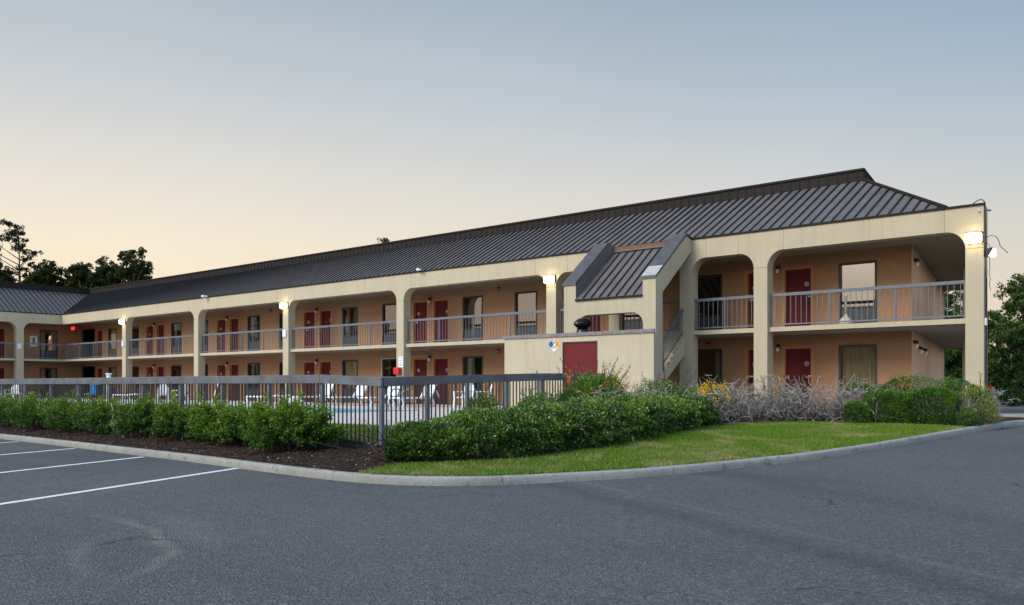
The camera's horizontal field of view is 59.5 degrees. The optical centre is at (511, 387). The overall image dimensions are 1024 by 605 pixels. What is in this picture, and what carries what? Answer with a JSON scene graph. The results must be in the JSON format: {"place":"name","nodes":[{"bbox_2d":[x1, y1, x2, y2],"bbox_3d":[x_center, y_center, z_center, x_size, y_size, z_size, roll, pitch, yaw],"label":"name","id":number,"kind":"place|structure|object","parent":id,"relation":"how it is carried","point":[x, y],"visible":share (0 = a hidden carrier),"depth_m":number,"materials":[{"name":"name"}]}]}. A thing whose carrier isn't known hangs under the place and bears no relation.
{"place":"outdoors","nodes":[
{"label":"outdoors","id":0,"kind":"place"},
{"bbox_2d":[106,403,387,411],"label":"pool water","id":1,"kind":"structure","parent":0,"point":[336,410],"depth_m":30.49,"materials":[{"name":"teal liquid"}]},
{"bbox_2d":[14,398,502,425],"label":"pool deck","id":2,"kind":"structure","parent":0,"point":[388,414],"depth_m":26.76,"materials":[{"name":"concrete"}]},
{"bbox_2d":[86,373,111,400],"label":"pool lift","id":3,"kind":"object","parent":2,"relation":"on","point":[108,375],"visible":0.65,"depth_m":45.05,"materials":[{"name":"white metal"}]},
{"bbox_2d":[88,403,417,412],"bbox_3d":[-12.700,0.964,35.489,21.800,0.372,4.000,0,0,40],"label":"pool coping","id":4,"kind":"object","parent":2,"relation":"on","point":[336,408],"visible":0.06,"depth_m":30.76,"materials":[{"name":"concrete"}]},
{"bbox_2d":[54,376,502,405],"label":"pool fence","id":5,"kind":"object","parent":2,"relation":"on","point":[316,392],"visible":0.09,"depth_m":43.33,"materials":[{"name":"white metal"}]},
{"bbox_2d":[292,384,335,404],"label":"sun lounger","id":6,"kind":"object","parent":2,"relation":"on","point":[328,389],"visible":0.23,"depth_m":40.20,"materials":[{"name":"white plastic"}]},
{"bbox_2d":[325,385,370,404],"bbox_3d":[-7.015,0.240,38.320,0.680,1.127,2.128,0,0,42],"label":"sun lounger","id":7,"kind":"object","parent":2,"relation":"on","point":[357,392],"visible":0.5,"depth_m":38.64,"materials":[{"name":"white plastic"}]},
{"bbox_2d":[357,386,399,406],"bbox_3d":[-5.370,0.240,36.921,0.680,1.127,2.128,0,0,37],"label":"sun lounger","id":8,"kind":"object","parent":2,"relation":"on","point":[388,392],"visible":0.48,"depth_m":37.24,"materials":[{"name":"white plastic"}]},
{"bbox_2d":[388,388,416,410],"bbox_3d":[-3.706,0.625,30.204,0.598,1.154,0.848,0,0,40],"label":"pool ladder","id":9,"kind":"object","parent":2,"relation":"on","point":[399,399],"visible":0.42,"depth_m":30.13,"materials":[{"name":"metal"}]},
{"bbox_2d":[392,384,438,406],"bbox_3d":[-3.817,0.240,35.601,0.680,1.127,2.128,0,0,43],"label":"sun lounger","id":10,"kind":"object","parent":2,"relation":"on","point":[433,391],"visible":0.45,"depth_m":35.80,"materials":[{"name":"white plastic"}]},
{"bbox_2d":[453,385,473,407],"bbox_3d":[-1.815,0.311,34.557,0.630,0.968,0.717,0,0,35],"label":"garden chair","id":11,"kind":"object","parent":2,"relation":"on","point":[462,396],"visible":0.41,"depth_m":34.56,"materials":[{"name":"white plastic"}]},
{"bbox_2d":[502,318,655,405],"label":"pump house","id":12,"kind":"structure","parent":2,"relation":"on","point":[583,347],"depth_m":29.25,"materials":[{"name":"beige paint"}]},
{"bbox_2d":[562,341,597,392],"bbox_3d":[2.231,-0.345,29.268,1.410,2.290,0.074,0,0,40],"label":"door","id":13,"kind":"structure","parent":12,"relation":"in","point":[584,354],"depth_m":29.25,"materials":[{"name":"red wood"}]},
{"bbox_2d":[0,404,1023,604],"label":"road","id":14,"kind":"structure","parent":0,"point":[937,522],"depth_m":8.15,"materials":[{"name":"grey asphalt"}]},
{"bbox_2d":[0,218,43,283],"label":"pine tree","id":15,"kind":"object","parent":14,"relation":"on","point":[17,248],"visible":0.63,"depth_m":85.77,"materials":[{"name":"green plant"}]},
{"bbox_2d":[22,259,63,285],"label":"broadleaf tree","id":16,"kind":"object","parent":14,"relation":"on","point":[44,275],"visible":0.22,"depth_m":85.55,"materials":[{"name":"green plant"}]},
{"bbox_2d":[49,263,78,287],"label":"broadleaf tree","id":17,"kind":"object","parent":14,"relation":"on","point":[61,281],"visible":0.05,"depth_m":86.77,"materials":[{"name":"green plant"}]},
{"bbox_2d":[0,457,140,472],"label":"road marking","id":18,"kind":"object","parent":14,"relation":"on","point":[70,464],"visible":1,"depth_m":15.37,"materials":[{"name":"paint"}]},
{"bbox_2d":[60,261,103,288],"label":"broadleaf tree","id":19,"kind":"object","parent":14,"relation":"on","point":[80,280],"visible":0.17,"depth_m":85.54,"materials":[{"name":"green plant"}]},
{"bbox_2d":[87,263,127,287],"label":"broadleaf tree","id":20,"kind":"object","parent":14,"relation":"on","point":[112,275],"visible":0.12,"depth_m":84.28,"materials":[{"name":"green plant"}]},
{"bbox_2d":[0,468,238,504],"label":"road marking","id":21,"kind":"object","parent":14,"relation":"on","point":[111,487],"visible":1,"depth_m":12.01,"materials":[{"name":"paint"}]},
{"bbox_2d":[101,246,153,286],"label":"broadleaf tree","id":22,"kind":"object","parent":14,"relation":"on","point":[131,269],"visible":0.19,"depth_m":87.29,"materials":[{"name":"green plant"}]},
{"bbox_2d":[126,259,152,280],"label":"broadleaf tree","id":23,"kind":"object","parent":14,"relation":"on","point":[145,273],"visible":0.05,"depth_m":89.70,"materials":[{"name":"green plant"}]},
{"bbox_2d":[0,168,1007,412],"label":"motel building","id":24,"kind":"structure","parent":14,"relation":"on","point":[754,282],"depth_m":34.58,"materials":[{"name":"paint"}]},
{"bbox_2d":[0,367,6,392],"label":"door","id":25,"kind":"structure","parent":24,"relation":"in","point":[1,368],"depth_m":61.52,"materials":[{"name":"paint"}]},
{"bbox_2d":[0,327,6,357],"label":"door","id":26,"kind":"structure","parent":24,"relation":"in","point":[1,328],"depth_m":61.52,"materials":[{"name":"paint"}]},
{"bbox_2d":[40,368,56,396],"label":"window","id":27,"kind":"structure","parent":24,"relation":"in","point":[42,370],"depth_m":63.67,"materials":[{"name":"brown glass"}]},
{"bbox_2d":[40,330,56,358],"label":"window","id":28,"kind":"structure","parent":24,"relation":"in","point":[48,353],"depth_m":63.75,"materials":[{"name":"brown glass"}]},
{"bbox_2d":[95,367,102,397],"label":"door","id":29,"kind":"structure","parent":24,"relation":"in","point":[98,370],"depth_m":63.63,"materials":[{"name":"paint"}]},
{"bbox_2d":[95,329,102,357],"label":"door","id":30,"kind":"structure","parent":24,"relation":"in","point":[98,332],"depth_m":63.66,"materials":[{"name":"paint"}]},
{"bbox_2d":[108,367,116,396],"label":"window","id":31,"kind":"structure","parent":24,"relation":"in","point":[113,369],"depth_m":62.26,"materials":[{"name":"brown glass"}]},
{"bbox_2d":[108,328,116,356],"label":"window","id":32,"kind":"structure","parent":24,"relation":"in","point":[114,330],"depth_m":62.32,"materials":[{"name":"brown metal"}]},
{"bbox_2d":[145,366,153,392],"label":"door","id":33,"kind":"structure","parent":24,"relation":"in","point":[149,370],"depth_m":58.95,"materials":[{"name":"paint"}]},
{"bbox_2d":[145,324,153,355],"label":"door","id":34,"kind":"structure","parent":24,"relation":"in","point":[149,329],"depth_m":58.99,"materials":[{"name":"paint"}]},
{"bbox_2d":[156,365,164,398],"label":"door","id":35,"kind":"structure","parent":24,"relation":"in","point":[160,369],"depth_m":58.06,"materials":[{"name":"paint"}]},
{"bbox_2d":[156,323,164,354],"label":"door","id":36,"kind":"structure","parent":24,"relation":"in","point":[160,328],"depth_m":58.06,"materials":[{"name":"paint"}]},
{"bbox_2d":[171,322,180,354],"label":"window","id":37,"kind":"structure","parent":24,"relation":"in","point":[179,322],"depth_m":56.90,"materials":[{"name":"brown metal"}]},
{"bbox_2d":[216,363,226,398],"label":"door","id":38,"kind":"structure","parent":24,"relation":"in","point":[221,370],"depth_m":53.46,"materials":[{"name":"paint"}]},
{"bbox_2d":[216,318,226,351],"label":"door","id":39,"kind":"structure","parent":24,"relation":"in","point":[221,325],"depth_m":53.46,"materials":[{"name":"paint"}]},
{"bbox_2d":[229,363,239,399],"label":"door","id":40,"kind":"structure","parent":24,"relation":"in","point":[234,368],"depth_m":52.50,"materials":[{"name":"paint"}]},
{"bbox_2d":[229,317,239,351],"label":"door","id":41,"kind":"structure","parent":24,"relation":"in","point":[234,322],"depth_m":52.57,"materials":[{"name":"paint"}]},
{"bbox_2d":[247,363,259,399],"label":"window","id":42,"kind":"structure","parent":24,"relation":"in","point":[248,364],"depth_m":51.39,"materials":[{"name":"black glass"}]},
{"bbox_2d":[247,315,259,350],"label":"window","id":43,"kind":"structure","parent":24,"relation":"in","point":[249,343],"depth_m":51.39,"materials":[{"name":"black glass"}]},
{"bbox_2d":[279,313,282,349],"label":"window","id":44,"kind":"structure","parent":24,"relation":"in","point":[280,315],"depth_m":49.42,"materials":[{"name":"black glass"}]},
{"bbox_2d":[303,360,315,400],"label":"door","id":45,"kind":"structure","parent":24,"relation":"in","point":[309,367],"depth_m":47.88,"materials":[{"name":"paint"}]},
{"bbox_2d":[303,310,315,348],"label":"door","id":46,"kind":"structure","parent":24,"relation":"in","point":[309,316],"depth_m":47.88,"materials":[{"name":"paint"}]},
{"bbox_2d":[318,360,331,401],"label":"door","id":47,"kind":"structure","parent":24,"relation":"in","point":[324,366],"depth_m":47.05,"materials":[{"name":"paint"}]},
{"bbox_2d":[318,308,331,347],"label":"door","id":48,"kind":"structure","parent":24,"relation":"in","point":[324,315],"depth_m":47.05,"materials":[{"name":"paint"}]},
{"bbox_2d":[342,360,357,401],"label":"window","id":49,"kind":"structure","parent":24,"relation":"in","point":[351,365],"depth_m":45.74,"materials":[{"name":"brown metal"}]},
{"bbox_2d":[342,307,357,346],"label":"window","id":50,"kind":"structure","parent":24,"relation":"in","point":[345,338],"depth_m":45.80,"materials":[{"name":"brown metal"}]},
{"bbox_2d":[382,359,395,401],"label":"window","id":51,"kind":"structure","parent":24,"relation":"in","point":[383,360],"depth_m":43.91,"materials":[{"name":"black glass"}]},
{"bbox_2d":[382,303,395,344],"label":"window","id":52,"kind":"structure","parent":24,"relation":"in","point":[383,305],"depth_m":43.79,"materials":[{"name":"brown metal"}]},
{"bbox_2d":[412,357,428,402],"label":"door","id":53,"kind":"structure","parent":24,"relation":"in","point":[420,365],"depth_m":42.41,"materials":[{"name":"paint"}]},
{"bbox_2d":[412,300,428,343],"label":"door","id":54,"kind":"structure","parent":24,"relation":"in","point":[420,308],"depth_m":42.41,"materials":[{"name":"paint"}]},
{"bbox_2d":[432,356,449,402],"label":"door","id":55,"kind":"structure","parent":24,"relation":"in","point":[440,365],"depth_m":41.50,"materials":[{"name":"paint"}]},
{"bbox_2d":[432,298,449,342],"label":"door","id":56,"kind":"structure","parent":24,"relation":"in","point":[441,306],"depth_m":41.50,"materials":[{"name":"paint"}]},
{"bbox_2d":[462,295,482,340],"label":"window","id":57,"kind":"structure","parent":24,"relation":"in","point":[478,332],"depth_m":40.10,"materials":[{"name":"grey metal"}]},
{"bbox_2d":[462,356,482,400],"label":"window","id":58,"kind":"structure","parent":24,"relation":"in","point":[469,357],"depth_m":40.37,"materials":[{"name":"brown metal"}]},
{"bbox_2d":[515,290,536,334],"bbox_3d":[0.615,-3.001,38.068,1.225,2.110,0.120,0,0,40],"label":"window","id":59,"kind":"structure","parent":24,"relation":"in","point":[526,327],"depth_m":38.13,"materials":[{"name":"grey metal"}]},
{"bbox_2d":[587,315,602,331],"bbox_3d":[3.253,-3.003,35.896,1.120,2.175,0.212,0,0,40],"label":"door","id":60,"kind":"structure","parent":24,"relation":"in","point":[595,320],"depth_m":35.87,"materials":[{"name":"paint"}]},
{"bbox_2d":[622,314,642,329],"bbox_3d":[4.744,-3.001,34.557,1.225,2.110,0.120,0,0,40],"label":"window","id":61,"kind":"structure","parent":24,"relation":"in","point":[635,323],"depth_m":34.54,"materials":[{"name":"grey metal"}]},
{"bbox_2d":[698,274,721,330],"bbox_3d":[7.090,-3.001,32.562,1.225,2.110,0.120,0,0,40],"label":"window","id":62,"kind":"structure","parent":24,"relation":"in","point":[717,317],"depth_m":32.36,"materials":[{"name":"brown metal"}]},
{"bbox_2d":[698,349,721,403],"bbox_3d":[7.121,-0.315,32.599,1.225,2.110,0.217,0,0,40],"label":"window","id":63,"kind":"structure","parent":24,"relation":"in","point":[718,352],"depth_m":32.40,"materials":[{"name":"black glass"}]},
{"bbox_2d":[745,346,774,404],"bbox_3d":[8.693,-0.317,31.270,1.120,2.175,0.212,0,0,40],"label":"door","id":64,"kind":"structure","parent":24,"relation":"in","point":[749,351],"depth_m":31.52,"materials":[{"name":"paint"}]},
{"bbox_2d":[745,268,774,327],"bbox_3d":[8.693,-3.003,31.270,1.120,2.175,0.212,0,0,40],"label":"door","id":65,"kind":"structure","parent":24,"relation":"in","point":[749,275],"depth_m":31.53,"materials":[{"name":"paint"}]},
{"bbox_2d":[782,345,813,407],"bbox_3d":[9.729,-0.317,30.389,1.120,2.175,0.212,0,0,40],"label":"door","id":66,"kind":"structure","parent":24,"relation":"in","point":[798,360],"depth_m":30.42,"materials":[{"name":"paint"}]},
{"bbox_2d":[782,265,813,326],"bbox_3d":[9.729,-3.003,30.389,1.120,2.175,0.212,0,0,40],"label":"door","id":67,"kind":"structure","parent":24,"relation":"in","point":[795,278],"depth_m":30.45,"materials":[{"name":"paint"}]},
{"bbox_2d":[839,294,852,323],"bbox_3d":[10.295,-2.396,27.644,0.400,0.960,0.400,0,0,40],"label":"ash receptacle","id":68,"kind":"object","parent":24,"relation":"on","point":[846,315],"visible":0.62,"depth_m":27.59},
{"bbox_2d":[838,260,876,323],"bbox_3d":[11.219,-3.001,29.051,1.225,2.110,0.120,0,0,40],"label":"window","id":69,"kind":"structure","parent":24,"relation":"in","point":[861,310],"depth_m":29.01,"materials":[{"name":"grey metal"}]},
{"bbox_2d":[838,344,876,407],"bbox_3d":[11.252,-0.315,29.089,1.225,2.110,0.220,0,0,40],"label":"window","id":70,"kind":"structure","parent":24,"relation":"in","point":[861,360],"depth_m":29.16,"materials":[{"name":"beige fabric"}]},
{"bbox_2d":[0,420,1023,485],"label":"kerb","id":71,"kind":"structure","parent":14,"relation":"on","point":[388,479],"depth_m":13.92,"materials":[{"name":"concrete"}]},
{"bbox_2d":[997,385,1023,406],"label":"shrub","id":72,"kind":"object","parent":14,"relation":"on","point":[1019,394],"visible":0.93,"depth_m":35.18,"materials":[{"name":"green plant"}]},
{"bbox_2d":[0,412,1023,475],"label":"mulch bed","id":73,"kind":"object","parent":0,"point":[360,463],"visible":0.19,"depth_m":16.18,"materials":[{"name":"brown soil"}]},
{"bbox_2d":[0,390,20,427],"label":"shrub","id":74,"kind":"object","parent":73,"relation":"on","point":[6,401],"visible":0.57,"depth_m":25.52,"materials":[{"name":"green plant"}]},
{"bbox_2d":[4,391,56,429],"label":"shrub","id":75,"kind":"object","parent":73,"relation":"on","point":[26,412],"visible":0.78,"depth_m":24.15,"materials":[{"name":"green plant"}]},
{"bbox_2d":[37,389,88,432],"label":"shrub","id":76,"kind":"object","parent":73,"relation":"on","point":[59,413],"visible":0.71,"depth_m":22.82,"materials":[{"name":"green plant"}]},
{"bbox_2d":[68,392,128,434],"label":"shrub","id":77,"kind":"object","parent":73,"relation":"on","point":[96,414],"visible":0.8,"depth_m":21.73,"materials":[{"name":"green plant"}]},
{"bbox_2d":[106,390,173,437],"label":"shrub","id":78,"kind":"object","parent":73,"relation":"on","point":[138,416],"visible":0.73,"depth_m":20.30,"materials":[{"name":"green plant"}]},
{"bbox_2d":[144,390,210,439],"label":"shrub","id":79,"kind":"object","parent":73,"relation":"on","point":[167,418],"visible":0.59,"depth_m":19.13,"materials":[{"name":"green plant"}]},
{"bbox_2d":[181,389,251,442],"bbox_3d":[-6.130,0.620,18.451,2.107,1.152,1.376,0,0,40],"label":"shrub","id":80,"kind":"object","parent":73,"relation":"on","point":[197,424],"visible":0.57,"depth_m":18.21,"materials":[{"name":"green plant"}]},
{"bbox_2d":[203,390,280,445],"bbox_3d":[-4.916,0.624,17.321,2.214,1.153,1.357,0,0,40],"label":"shrub","id":81,"kind":"object","parent":73,"relation":"on","point":[226,428],"visible":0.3,"depth_m":17.23,"materials":[{"name":"green plant"}]},
{"bbox_2d":[236,389,350,450],"bbox_3d":[-3.826,0.622,16.340,2.255,1.169,1.676,0,0,12],"label":"shrub","id":82,"kind":"object","parent":73,"relation":"on","point":[283,420],"visible":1,"depth_m":15.91,"materials":[{"name":"green plant"}]},
{"bbox_2d":[0,373,603,444],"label":"pool fence","id":83,"kind":"object","parent":73,"relation":"on","point":[269,381],"visible":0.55,"depth_m":18.66,"materials":[{"name":"grey metal"}]},
{"bbox_2d":[329,423,392,442],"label":"grass","id":84,"kind":"structure","parent":73,"relation":"on","point":[361,432],"depth_m":17.87,"materials":[{"name":"green plant"}]},
{"bbox_2d":[466,379,498,429],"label":"shrub","id":85,"kind":"object","parent":73,"relation":"on","point":[482,401],"visible":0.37,"depth_m":16.88,"materials":[{"name":"green plant"}]},
{"bbox_2d":[311,382,754,460],"bbox_3d":[1.322,0.548,16.535,3.013,1.326,10.293,0,0,40],"label":"boxwood hedge","id":86,"kind":"object","parent":73,"relation":"on","point":[653,414],"visible":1,"depth_m":14.75,"materials":[{"name":"green plant"}]},
{"bbox_2d":[511,384,563,421],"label":"shrub","id":87,"kind":"object","parent":73,"relation":"on","point":[532,398],"visible":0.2,"depth_m":18.49,"materials":[{"name":"green plant"}]},
{"bbox_2d":[556,357,639,413],"bbox_3d":[1.893,0.083,20.815,2.224,1.535,1.886,0,0,40],"label":"lantana bush","id":88,"kind":"object","parent":73,"relation":"on","point":[586,385],"visible":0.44,"depth_m":20.61,"materials":[{"name":"green plant"}]},
{"bbox_2d":[631,368,695,395],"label":"shrub","id":89,"kind":"object","parent":73,"relation":"on","point":[668,388],"visible":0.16,"depth_m":22.46,"materials":[{"name":"green plant"}]},
{"bbox_2d":[685,382,736,418],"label":"shrub","id":90,"kind":"object","parent":73,"relation":"on","point":[694,388],"visible":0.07,"depth_m":21.48,"materials":[{"name":"green plant"}]},
{"bbox_2d":[697,380,730,419],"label":"flowering shrub","id":91,"kind":"object","parent":73,"relation":"on","point":[713,386],"visible":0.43,"depth_m":20.25,"materials":[{"name":"yellow plant"}]},
{"bbox_2d":[768,374,809,418],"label":"shrub","id":92,"kind":"object","parent":73,"relation":"on","point":[786,391],"visible":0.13,"depth_m":22.77,"materials":[{"name":"grey plant"}]},
{"bbox_2d":[681,373,905,424],"bbox_3d":[6.576,0.417,21.454,6.154,1.530,2.975,0,0,-16],"label":"dead hedge","id":93,"kind":"object","parent":73,"relation":"on","point":[775,410],"visible":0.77,"depth_m":21.19,"materials":[{"name":"grey plant"}]},
{"bbox_2d":[843,400,872,423],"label":"green hedge","id":94,"kind":"object","parent":73,"relation":"on","point":[862,409],"visible":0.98,"depth_m":20.81,"materials":[{"name":"green plant"}]},
{"bbox_2d":[886,373,910,417],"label":"shrub","id":95,"kind":"object","parent":73,"relation":"on","point":[900,386],"visible":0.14,"depth_m":22.27,"materials":[{"name":"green plant"}]},
{"bbox_2d":[856,386,959,424],"bbox_3d":[9.264,0.451,20.975,2.210,0.965,1.120,0,0,29],"label":"green hedge","id":96,"kind":"object","parent":73,"relation":"on","point":[896,399],"visible":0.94,"depth_m":20.70,"materials":[{"name":"green plant"}]},
{"bbox_2d":[817,373,1021,423],"bbox_3d":[9.772,0.353,21.807,4.613,1.440,2.150,0,0,40],"label":"patchy hedge","id":97,"kind":"object","parent":73,"relation":"on","point":[942,382],"visible":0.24,"depth_m":21.58,"materials":[{"name":"green plant"}]},
{"bbox_2d":[952,405,983,426],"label":"shrub","id":98,"kind":"object","parent":73,"relation":"on","point":[972,414],"visible":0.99,"depth_m":20.14,"materials":[{"name":"green plant"}]},
{"bbox_2d":[950,372,1001,423],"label":"shrub","id":99,"kind":"object","parent":73,"relation":"on","point":[979,397],"visible":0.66,"depth_m":20.63,"materials":[{"name":"green plant"}]},
{"bbox_2d":[0,0,1023,355],"label":"sky","id":100,"kind":"structure","parent":0,"point":[199,135],"materials":[{"name":"blue"}]},
{"bbox_2d":[360,420,967,475],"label":"lawn","id":101,"kind":"structure","parent":0,"point":[603,460],"depth_m":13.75,"materials":[{"name":"green plant"}]},
{"bbox_2d":[990,406,1023,412],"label":"sidewalk","id":102,"kind":"structure","parent":0,"point":[1014,409],"depth_m":29.72,"materials":[{"name":"concrete"}]},
{"bbox_2d":[996,413,1023,416],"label":"sidewalk","id":103,"kind":"structure","parent":0,"point":[1013,414],"depth_m":24.48,"materials":[{"name":"concrete"}]},
{"label":"ground","id":104,"kind":"structure","parent":0,"visible":0},
{"bbox_2d":[94,256,117,267],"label":"broadleaf tree","id":105,"kind":"object","parent":104,"relation":"on","point":[101,261],"visible":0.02,"depth_m":89.31,"materials":[{"name":"green plant"}]},
{"bbox_2d":[944,290,962,369],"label":"broadleaf tree","id":106,"kind":"object","parent":104,"relation":"on","point":[951,303],"visible":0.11,"depth_m":59.60,"materials":[{"name":"green plant"}]},
{"bbox_2d":[944,348,1001,397],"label":"broadleaf tree","id":107,"kind":"object","parent":104,"relation":"on","point":[952,362],"visible":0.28,"depth_m":49.20,"materials":[{"name":"green plant"}]},
{"bbox_2d":[988,309,1013,398],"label":"broadleaf tree","id":108,"kind":"object","parent":104,"relation":"on","point":[994,316],"visible":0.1,"depth_m":62.90,"materials":[{"name":"green plant"}]},
{"bbox_2d":[990,385,1015,401],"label":"parked car","id":109,"kind":"object","parent":104,"relation":"on","point":[998,393],"visible":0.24,"depth_m":50.01,"materials":[{"name":"white paint"}]},
{"bbox_2d":[988,273,1023,402],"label":"broadleaf tree","id":110,"kind":"object","parent":104,"relation":"on","point":[1010,371],"visible":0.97,"depth_m":46.72,"materials":[{"name":"green plant"}]},
{"bbox_2d":[988,275,1023,381],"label":"broadleaf tree","id":111,"kind":"object","parent":104,"relation":"on","point":[994,332],"visible":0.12,"depth_m":52.96,"materials":[{"name":"green plant"}]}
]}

